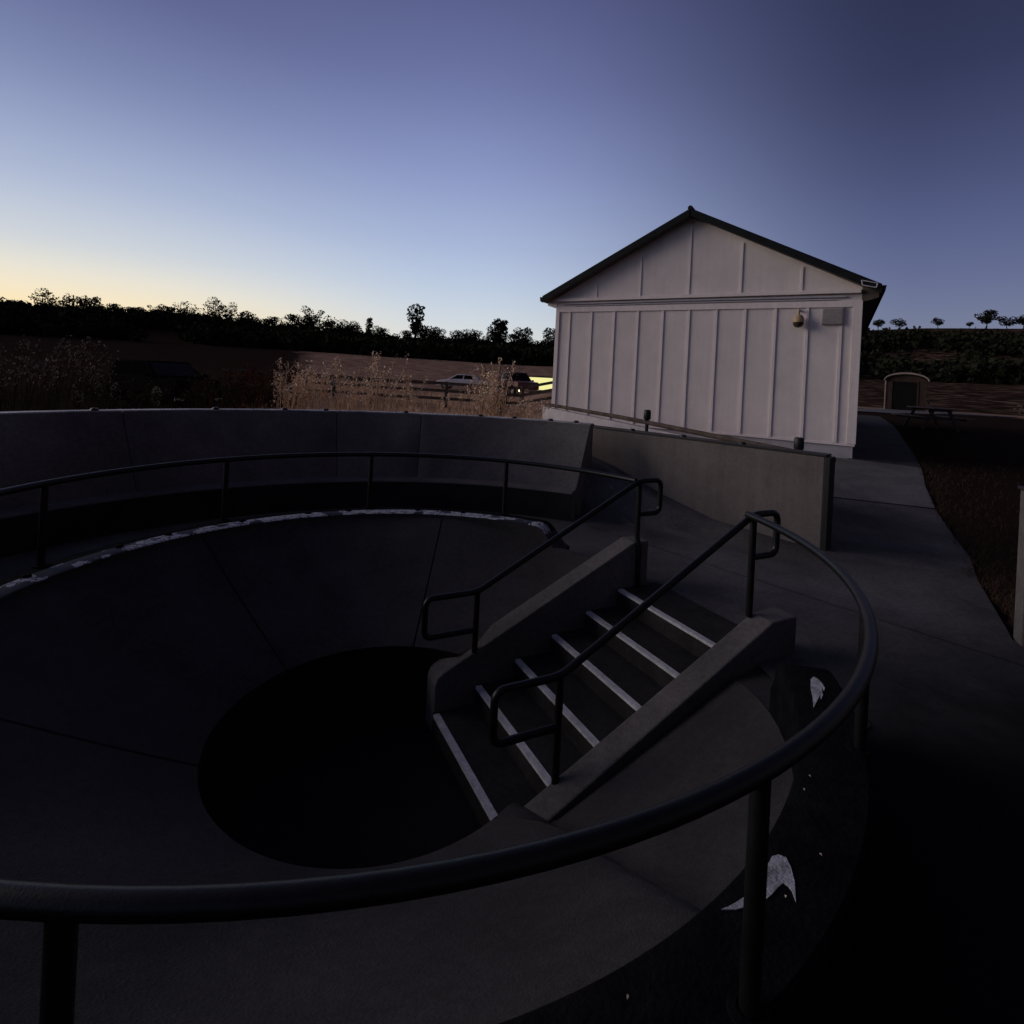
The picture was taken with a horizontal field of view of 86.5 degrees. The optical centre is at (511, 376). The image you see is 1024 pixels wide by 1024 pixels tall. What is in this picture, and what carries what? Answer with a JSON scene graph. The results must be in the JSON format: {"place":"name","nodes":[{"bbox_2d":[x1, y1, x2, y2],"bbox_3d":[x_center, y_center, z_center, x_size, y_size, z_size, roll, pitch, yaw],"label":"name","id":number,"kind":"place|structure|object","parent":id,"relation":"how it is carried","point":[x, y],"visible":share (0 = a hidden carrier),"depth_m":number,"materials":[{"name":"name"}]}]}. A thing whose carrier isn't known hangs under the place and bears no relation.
{"place":"outdoors","nodes":[
{"label":"outdoors","id":0,"kind":"place"},
{"bbox_2d":[0,511,1023,1023],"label":"ring walkway","id":1,"kind":"structure","parent":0,"point":[944,935],"depth_m":2.62,"materials":[{"name":"concrete"}]},
{"bbox_2d":[0,407,592,557],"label":"curved bench wall","id":2,"kind":"structure","parent":1,"relation":"on","point":[36,446],"depth_m":7.18,"materials":[{"name":"concrete"}]},
{"bbox_2d":[0,325,1023,639],"bbox_3d":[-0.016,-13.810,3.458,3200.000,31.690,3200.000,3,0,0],"label":"ground","id":3,"kind":"structure","parent":0,"point":[998,403],"depth_m":40.34,"materials":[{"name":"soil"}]},
{"bbox_2d":[0,339,48,411],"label":"tall weed","id":4,"kind":"object","parent":3,"relation":"on","point":[3,384],"visible":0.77,"depth_m":8.31,"materials":[{"name":"plant"}]},
{"bbox_2d":[0,342,67,410],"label":"tall weed","id":5,"kind":"object","parent":3,"relation":"on","point":[42,365],"visible":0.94,"depth_m":7.73,"materials":[{"name":"plant"}]},
{"bbox_2d":[28,288,56,305],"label":"oak tree","id":6,"kind":"object","parent":3,"relation":"on","point":[51,300],"visible":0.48,"depth_m":203.30,"materials":[{"name":"green plant"}]},
{"bbox_2d":[15,334,83,410],"bbox_3d":[-7.532,0.140,8.785,0.946,1.580,0.807,3,0,33],"label":"tall weed","id":7,"kind":"object","parent":3,"relation":"on","point":[27,403],"visible":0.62,"depth_m":8.78,"materials":[{"name":"plant"}]},
{"bbox_2d":[24,335,97,409],"bbox_3d":[-7.082,0.119,8.549,0.902,1.565,1.046,3,0,0],"label":"tall weed","id":8,"kind":"object","parent":3,"relation":"on","point":[65,348],"visible":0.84,"depth_m":8.49,"materials":[{"name":"plant"}]},
{"bbox_2d":[55,293,85,307],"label":"pale tree","id":9,"kind":"object","parent":3,"relation":"on","point":[76,300],"visible":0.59,"depth_m":204.39,"materials":[{"name":"green plant"}]},
{"bbox_2d":[78,295,100,307],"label":"oak tree","id":10,"kind":"object","parent":3,"relation":"on","point":[94,301],"visible":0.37,"depth_m":203.97,"materials":[{"name":"green plant"}]},
{"bbox_2d":[68,340,116,409],"bbox_3d":[-6.858,0.145,8.792,0.569,1.571,0.754,3,0,0],"label":"tall weed","id":11,"kind":"object","parent":3,"relation":"on","point":[77,364],"visible":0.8,"depth_m":8.77,"materials":[{"name":"plant"}]},
{"bbox_2d":[70,350,119,409],"bbox_3d":[-6.599,0.235,8.578,0.867,1.347,0.499,3,0,42],"label":"tall weed","id":12,"kind":"object","parent":3,"relation":"on","point":[99,386],"visible":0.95,"depth_m":8.60,"materials":[{"name":"plant"}]},
{"bbox_2d":[81,372,139,408],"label":"tall weed","id":13,"kind":"object","parent":3,"relation":"on","point":[113,399],"visible":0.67,"depth_m":9.06,"materials":[{"name":"plant"}]},
{"bbox_2d":[103,303,123,309],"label":"oak tree","id":14,"kind":"object","parent":3,"relation":"on","point":[113,305],"visible":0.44,"depth_m":205.09,"materials":[{"name":"green plant"}]},
{"bbox_2d":[96,377,157,408],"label":"tall weed","id":15,"kind":"object","parent":3,"relation":"on","point":[129,393],"visible":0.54,"depth_m":9.51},
{"bbox_2d":[109,380,195,408],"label":"tall weed","id":16,"kind":"object","parent":3,"relation":"on","point":[124,405],"visible":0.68,"depth_m":9.37,"materials":[{"name":"plant"}]},
{"bbox_2d":[147,304,164,311],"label":"oak tree","id":17,"kind":"object","parent":3,"relation":"on","point":[162,305],"visible":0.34,"depth_m":197.11,"materials":[{"name":"green plant"}]},
{"bbox_2d":[106,359,223,404],"bbox_3d":[-13.036,0.214,20.405,4.739,1.548,2.220,3,0,30],"label":"suv","id":18,"kind":"object","parent":3,"relation":"on","point":[158,373],"visible":0.45,"depth_m":19.77,"materials":[{"name":"black paint"}]},
{"bbox_2d":[159,306,177,315],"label":"oak tree","id":19,"kind":"object","parent":3,"relation":"on","point":[167,308],"visible":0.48,"depth_m":204.16,"materials":[{"name":"green plant"}]},
{"bbox_2d":[136,377,205,408],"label":"tall weed","id":20,"kind":"object","parent":3,"relation":"on","point":[162,399],"visible":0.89,"depth_m":9.24,"materials":[{"name":"plant"}]},
{"bbox_2d":[172,301,205,314],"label":"oak tree","id":21,"kind":"object","parent":3,"relation":"on","point":[184,309],"visible":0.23,"depth_m":227.13,"materials":[{"name":"green plant"}]},
{"bbox_2d":[170,374,232,408],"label":"tall weed","id":22,"kind":"object","parent":3,"relation":"on","point":[198,394],"visible":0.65,"depth_m":9.62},
{"bbox_2d":[184,367,234,408],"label":"tall weed","id":23,"kind":"object","parent":3,"relation":"on","point":[212,396],"visible":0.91,"depth_m":8.65,"materials":[{"name":"plant"}]},
{"bbox_2d":[203,296,223,316],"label":"oak tree","id":24,"kind":"object","parent":3,"relation":"on","point":[220,307],"visible":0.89,"depth_m":195.55,"materials":[{"name":"green plant"}]},
{"bbox_2d":[182,371,254,408],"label":"tall weed","id":25,"kind":"object","parent":3,"relation":"on","point":[215,390],"visible":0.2,"depth_m":12.60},
{"bbox_2d":[201,367,257,408],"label":"tall weed","id":26,"kind":"object","parent":3,"relation":"on","point":[230,392],"visible":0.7,"depth_m":9.04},
{"bbox_2d":[222,302,237,320],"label":"oak tree","id":27,"kind":"object","parent":3,"relation":"on","point":[230,314],"visible":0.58,"depth_m":204.66,"materials":[{"name":"green plant"}]},
{"bbox_2d":[231,310,261,323],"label":"oak tree","id":28,"kind":"object","parent":3,"relation":"on","point":[247,316],"visible":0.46,"depth_m":204.97,"materials":[{"name":"green plant"}]},
{"bbox_2d":[220,363,275,408],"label":"tall weed","id":29,"kind":"object","parent":3,"relation":"on","point":[250,395],"visible":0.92,"depth_m":8.90,"materials":[{"name":"plant"}]},
{"bbox_2d":[225,368,275,408],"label":"tall weed","id":30,"kind":"object","parent":3,"relation":"on","point":[247,381],"visible":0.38,"depth_m":11.37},
{"bbox_2d":[224,365,283,408],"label":"tall weed","id":31,"kind":"object","parent":3,"relation":"on","point":[260,371],"visible":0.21,"depth_m":11.90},
{"bbox_2d":[244,362,292,408],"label":"tall weed","id":32,"kind":"object","parent":3,"relation":"on","point":[268,396],"visible":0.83,"depth_m":9.15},
{"bbox_2d":[265,316,283,325],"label":"oak tree","id":33,"kind":"object","parent":3,"relation":"on","point":[275,319],"visible":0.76,"depth_m":204.64,"materials":[{"name":"green plant"}]},
{"bbox_2d":[246,365,309,408],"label":"tall weed","id":34,"kind":"object","parent":3,"relation":"on","point":[263,383],"visible":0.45,"depth_m":11.06,"materials":[{"name":"plant"}]},
{"bbox_2d":[279,313,301,327],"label":"oak tree","id":35,"kind":"object","parent":3,"relation":"on","point":[292,317],"visible":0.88,"depth_m":195.73,"materials":[{"name":"green plant"}]},
{"bbox_2d":[273,357,308,408],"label":"tall weed","id":36,"kind":"object","parent":3,"relation":"on","point":[281,362],"visible":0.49,"depth_m":10.26,"materials":[{"name":"plant"}]},
{"bbox_2d":[271,365,317,408],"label":"tall weed","id":37,"kind":"object","parent":3,"relation":"on","point":[285,388],"visible":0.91,"depth_m":9.10,"materials":[{"name":"plant"}]},
{"bbox_2d":[272,364,338,409],"bbox_3d":[-3.738,0.350,9.589,0.997,1.259,0.831,3,0,26],"label":"tall weed","id":38,"kind":"object","parent":3,"relation":"on","point":[305,385],"visible":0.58,"depth_m":9.50,"materials":[{"name":"plant"}]},
{"bbox_2d":[295,315,320,329],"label":"oak tree","id":39,"kind":"object","parent":3,"relation":"on","point":[306,321],"visible":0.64,"depth_m":210.39,"materials":[{"name":"green plant"}]},
{"bbox_2d":[285,360,332,409],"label":"tall weed","id":40,"kind":"object","parent":3,"relation":"on","point":[307,389],"visible":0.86,"depth_m":9.35,"materials":[{"name":"plant"}]},
{"bbox_2d":[300,306,324,326],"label":"oak tree","id":41,"kind":"object","parent":3,"relation":"on","point":[315,317],"visible":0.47,"depth_m":220.74,"materials":[{"name":"green plant"}]},
{"bbox_2d":[318,315,335,329],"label":"pale tree","id":42,"kind":"object","parent":3,"relation":"on","point":[323,323],"visible":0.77,"depth_m":204.61,"materials":[{"name":"green plant"}]},
{"bbox_2d":[322,320,350,333],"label":"oak tree","id":43,"kind":"object","parent":3,"relation":"on","point":[339,328],"visible":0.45,"depth_m":197.50,"materials":[{"name":"green plant"}]},
{"bbox_2d":[311,358,374,409],"bbox_3d":[-3.180,0.331,10.190,1.121,1.416,0.897,3,0,-18],"label":"tall weed","id":44,"kind":"object","parent":3,"relation":"on","point":[341,383],"visible":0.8,"depth_m":10.04,"materials":[{"name":"plant"}]},
{"bbox_2d":[335,319,361,333],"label":"oak tree","id":45,"kind":"object","parent":3,"relation":"on","point":[352,328],"visible":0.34,"depth_m":215.41,"materials":[{"name":"green plant"}]},
{"bbox_2d":[321,370,380,410],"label":"tall weed","id":46,"kind":"object","parent":3,"relation":"on","point":[368,395],"visible":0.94,"depth_m":9.28,"materials":[{"name":"plant"}]},
{"bbox_2d":[344,321,363,332],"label":"oak tree","id":47,"kind":"object","parent":3,"relation":"on","point":[360,331],"visible":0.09,"depth_m":225.71,"materials":[{"name":"green plant"}]},
{"bbox_2d":[335,355,391,410],"bbox_3d":[-2.700,0.310,9.986,1.000,1.418,0.677,3,0,0],"label":"tall weed","id":48,"kind":"object","parent":3,"relation":"on","point":[368,387],"visible":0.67,"depth_m":9.93,"materials":[{"name":"plant"}]},
{"bbox_2d":[364,317,372,336],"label":"conifer tree","id":49,"kind":"object","parent":3,"relation":"on","point":[369,326],"visible":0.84,"depth_m":204.52,"materials":[{"name":"green plant"}]},
{"bbox_2d":[366,325,385,337],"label":"oak tree","id":50,"kind":"object","parent":3,"relation":"on","point":[376,333],"visible":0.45,"depth_m":208.36,"materials":[{"name":"green plant"}]},
{"bbox_2d":[214,384,551,419],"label":"dry grass","id":51,"kind":"structure","parent":3,"relation":"on","point":[417,403],"depth_m":24.22,"materials":[{"name":"plant"}]},
{"bbox_2d":[361,351,408,410],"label":"tall weed","id":52,"kind":"object","parent":3,"relation":"on","point":[377,387],"visible":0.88,"depth_m":9.66,"materials":[{"name":"plant"}]},
{"bbox_2d":[221,368,552,409],"bbox_3d":[-4.774,0.566,25.187,17.677,1.877,0.487,3,0,2],"label":"rail fence","id":53,"kind":"object","parent":3,"relation":"on","point":[445,390],"visible":0.28,"depth_m":25.03,"materials":[{"name":"brown wood"}]},
{"bbox_2d":[399,330,413,337],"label":"oak tree","id":54,"kind":"object","parent":3,"relation":"on","point":[406,332],"visible":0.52,"depth_m":224.75,"materials":[{"name":"green plant"}]},
{"bbox_2d":[388,368,427,411],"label":"tall weed","id":55,"kind":"object","parent":3,"relation":"on","point":[406,401],"visible":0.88,"depth_m":9.98,"materials":[{"name":"plant"}]},
{"bbox_2d":[399,335,416,341],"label":"oak tree","id":56,"kind":"object","parent":3,"relation":"on","point":[407,340],"visible":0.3,"depth_m":193.26,"materials":[{"name":"green plant"}]},
{"bbox_2d":[406,303,424,337],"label":"tall tree","id":57,"kind":"object","parent":3,"relation":"on","point":[417,318],"visible":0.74,"depth_m":203.72,"materials":[{"name":"green plant"}]},
{"bbox_2d":[410,324,436,343],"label":"oak tree","id":58,"kind":"object","parent":3,"relation":"on","point":[420,331],"visible":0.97,"depth_m":191.43,"materials":[{"name":"green plant"}]},
{"bbox_2d":[400,388,449,412],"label":"tall weed","id":59,"kind":"object","parent":3,"relation":"on","point":[412,407],"visible":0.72,"depth_m":10.64,"materials":[{"name":"plant"}]},
{"bbox_2d":[424,327,446,340],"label":"oak tree","id":60,"kind":"object","parent":3,"relation":"on","point":[437,333],"visible":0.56,"depth_m":212.34,"materials":[{"name":"green plant"}]},
{"bbox_2d":[0,507,872,1023],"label":"sunken bowl","id":61,"kind":"object","parent":3,"relation":"on","point":[230,701],"visible":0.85,"depth_m":2.73,"materials":[{"name":"concrete"}]},
{"bbox_2d":[0,452,878,1023],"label":"railing","id":62,"kind":"object","parent":61,"relation":"on","point":[62,912],"visible":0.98,"depth_m":1.17,"materials":[{"name":"metal"}]},
{"bbox_2d":[449,330,469,340],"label":"oak tree","id":63,"kind":"object","parent":3,"relation":"on","point":[457,335],"visible":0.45,"depth_m":214.28,"materials":[{"name":"green plant"}]},
{"bbox_2d":[436,374,486,389],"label":"sedan","id":64,"kind":"object","parent":3,"relation":"on","point":[461,378],"visible":0.45,"depth_m":50.68,"materials":[{"name":"white paint"}]},
{"bbox_2d":[455,329,479,343],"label":"oak tree","id":65,"kind":"object","parent":3,"relation":"on","point":[471,338],"visible":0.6,"depth_m":213.50,"materials":[{"name":"green plant"}]},
{"bbox_2d":[466,329,482,338],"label":"oak tree","id":66,"kind":"object","parent":3,"relation":"on","point":[477,335],"visible":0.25,"depth_m":229.47,"materials":[{"name":"green plant"}]},
{"bbox_2d":[459,379,497,415],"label":"tall weed","id":67,"kind":"object","parent":3,"relation":"on","point":[482,397],"visible":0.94,"depth_m":9.89,"materials":[{"name":"plant"}]},
{"bbox_2d":[476,331,494,345],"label":"oak tree","id":68,"kind":"object","parent":3,"relation":"on","point":[487,338],"visible":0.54,"depth_m":207.78,"materials":[{"name":"green plant"}]},
{"bbox_2d":[470,366,509,415],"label":"tall weed","id":69,"kind":"object","parent":3,"relation":"on","point":[495,393],"visible":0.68,"depth_m":10.33,"materials":[{"name":"plant"}]},
{"bbox_2d":[475,357,515,416],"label":"tall weed","id":70,"kind":"object","parent":3,"relation":"on","point":[494,372],"visible":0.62,"depth_m":10.72,"materials":[{"name":"plant"}]},
{"bbox_2d":[487,322,507,340],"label":"oak tree","id":71,"kind":"object","parent":3,"relation":"on","point":[491,328],"visible":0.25,"depth_m":209.33,"materials":[{"name":"green plant"}]},
{"bbox_2d":[474,355,523,416],"bbox_3d":[-0.426,0.447,19.950,1.758,2.570,1.665,3,0,-38],"label":"weed","id":72,"kind":"object","parent":3,"relation":"on","point":[505,384],"visible":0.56,"depth_m":19.85,"materials":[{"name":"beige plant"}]},
{"bbox_2d":[490,318,508,344],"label":"tall tree","id":73,"kind":"object","parent":3,"relation":"on","point":[498,335],"visible":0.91,"depth_m":202.97,"materials":[{"name":"green plant"}]},
{"bbox_2d":[489,389,530,417],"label":"tall weed","id":74,"kind":"object","parent":3,"relation":"on","point":[513,411],"visible":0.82,"depth_m":10.16,"materials":[{"name":"plant"}]},
{"bbox_2d":[504,333,517,340],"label":"oak tree","id":75,"kind":"object","parent":3,"relation":"on","point":[510,336],"visible":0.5,"depth_m":228.65,"materials":[{"name":"green plant"}]},
{"bbox_2d":[0,300,1023,384],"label":"woodland","id":76,"kind":"object","parent":3,"relation":"on","point":[44,319],"visible":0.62,"depth_m":137.52,"materials":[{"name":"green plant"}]},
{"bbox_2d":[489,372,538,393],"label":"pickup truck","id":77,"kind":"object","parent":3,"relation":"on","point":[525,380],"visible":0.42,"depth_m":43.47,"materials":[{"name":"red paint"}]},
{"bbox_2d":[513,327,532,348],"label":"oak tree","id":78,"kind":"object","parent":3,"relation":"on","point":[522,340],"visible":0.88,"depth_m":193.10,"materials":[{"name":"green plant"}]},
{"bbox_2d":[508,397,550,418],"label":"tall weed","id":79,"kind":"object","parent":3,"relation":"on","point":[527,411],"visible":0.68,"depth_m":10.98,"materials":[{"name":"plant"}]},
{"bbox_2d":[527,339,537,346],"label":"oak tree","id":80,"kind":"object","parent":3,"relation":"on","point":[532,343],"visible":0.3,"depth_m":200.04,"materials":[{"name":"green plant"}]},
{"bbox_2d":[529,376,552,389],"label":"lit shed","id":81,"kind":"structure","parent":3,"relation":"on","point":[542,379],"depth_m":60.85,"materials":[{"name":"yellow wood"}]},
{"bbox_2d":[543,327,554,346],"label":"oak tree","id":82,"kind":"object","parent":3,"relation":"on","point":[550,338],"visible":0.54,"depth_m":217.97,"materials":[{"name":"green plant"}]},
{"bbox_2d":[542,402,835,461],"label":"ramp wall","id":83,"kind":"structure","parent":3,"relation":"on","point":[560,415],"depth_m":11.05,"materials":[{"name":"concrete"}]},
{"bbox_2d":[643,410,650,430],"bbox_3d":[2.511,1.178,10.200,0.136,1.111,0.136,3,0,0],"label":"path light","id":84,"kind":"object","parent":83,"relation":"on","point":[647,415],"visible":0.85,"depth_m":10.15,"materials":[{"name":"black metal"}]},
{"bbox_2d":[540,205,886,458],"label":"white building","id":85,"kind":"structure","parent":3,"relation":"on","point":[685,319],"depth_m":13.09,"materials":[{"name":"paint"}]},
{"bbox_2d":[793,309,803,327],"bbox_3d":[6.343,-1.284,12.076,0.230,0.421,0.272,3,0,0],"label":"dome camera","id":86,"kind":"object","parent":85,"relation":"attached to","point":[798,320],"visible":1,"depth_m":11.98,"materials":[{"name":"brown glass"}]},
{"bbox_2d":[822,307,843,324],"bbox_3d":[6.968,-1.307,11.830,0.400,0.370,0.084,3,0,31],"label":"wall plate","id":87,"kind":"object","parent":85,"relation":"attached to","point":[833,316],"depth_m":11.80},
{"bbox_2d":[793,437,803,449],"bbox_3d":[4.139,1.449,7.900,0.136,1.136,0.136,3,0,0],"label":"path light","id":88,"kind":"object","parent":3,"relation":"on","point":[798,443],"visible":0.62,"depth_m":7.85,"materials":[{"name":"black metal"}]},
{"bbox_2d":[872,319,884,328],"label":"ridge oak","id":89,"kind":"object","parent":3,"relation":"on","point":[878,323],"visible":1,"depth_m":234.48,"materials":[{"name":"green plant"}]},
{"bbox_2d":[890,318,906,326],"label":"ridge oak","id":90,"kind":"object","parent":3,"relation":"on","point":[900,323],"visible":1,"depth_m":230.53,"materials":[{"name":"green plant"}]},
{"bbox_2d":[883,372,929,410],"bbox_3d":[27.805,1.191,38.533,2.576,2.860,2.750,3,0,34],"label":"brown hut","id":91,"kind":"object","parent":3,"relation":"on","point":[903,390],"visible":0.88,"depth_m":37.62,"materials":[{"name":"wood"}]},
{"bbox_2d":[892,381,916,410],"bbox_3d":[27.107,1.386,37.631,1.370,2.000,0.011,3,0,34],"label":"doorway","id":92,"kind":"structure","parent":91,"relation":"in","point":[904,394],"depth_m":37.63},
{"bbox_2d":[891,406,975,431],"bbox_3d":[14.843,1.495,19.300,1.760,0.779,1.830,3,0,12],"label":"picnic table","id":93,"kind":"object","parent":3,"relation":"on","point":[931,411],"visible":1,"depth_m":18.77,"materials":[{"name":"brown wood"}]},
{"bbox_2d":[930,317,944,327],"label":"ridge oak","id":94,"kind":"object","parent":3,"relation":"on","point":[940,322],"visible":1,"depth_m":223.26,"materials":[{"name":"green plant"}]},
{"bbox_2d":[974,309,1000,327],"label":"ridge oak","id":95,"kind":"object","parent":3,"relation":"on","point":[986,318],"visible":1,"depth_m":213.08,"materials":[{"name":"green plant"}]},
{"bbox_2d":[996,316,1020,328],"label":"ridge oak","id":96,"kind":"object","parent":3,"relation":"on","point":[1010,322],"visible":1,"depth_m":209.03,"materials":[{"name":"green plant"}]},
{"bbox_2d":[1013,486,1023,646],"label":"entrance wall","id":97,"kind":"structure","parent":3,"relation":"on","point":[1018,635],"depth_m":4.33,"materials":[{"name":"concrete"}]},
{"bbox_2d":[1015,315,1023,328],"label":"ridge oak","id":98,"kind":"object","parent":3,"relation":"on","point":[1021,318],"visible":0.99,"depth_m":206.72,"materials":[{"name":"green plant"}]},
{"bbox_2d":[0,0,1023,343],"label":"sky","id":99,"kind":"structure","parent":0,"point":[463,161],"materials":[{"name":"blue"}]},
{"bbox_2d":[425,536,796,826],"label":"staircase","id":100,"kind":"structure","parent":0,"point":[670,658],"depth_m":4.07,"materials":[{"name":"concrete"}]},
{"bbox_2d":[572,457,1023,664],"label":"entrance pavement","id":101,"kind":"structure","parent":0,"point":[900,565],"depth_m":6.17,"materials":[{"name":"concrete"}]},
{"bbox_2d":[592,424,834,550],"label":"entrance wall","id":102,"kind":"structure","parent":101,"relation":"on","point":[729,482],"depth_m":7.10,"materials":[{"name":"concrete"}]},
{"bbox_2d":[833,457,934,508],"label":"pale pavement","id":103,"kind":"structure","parent":0,"point":[878,482],"depth_m":9.59,"materials":[{"name":"concrete"}]},
{"bbox_2d":[847,414,920,467],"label":"path","id":104,"kind":"structure","parent":0,"point":[879,439],"depth_m":14.31,"materials":[{"name":"concrete"}]},
{"bbox_2d":[857,409,1016,417],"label":"hut pavement","id":105,"kind":"structure","parent":0,"point":[901,411],"depth_m":34.51,"materials":[{"name":"concrete"}]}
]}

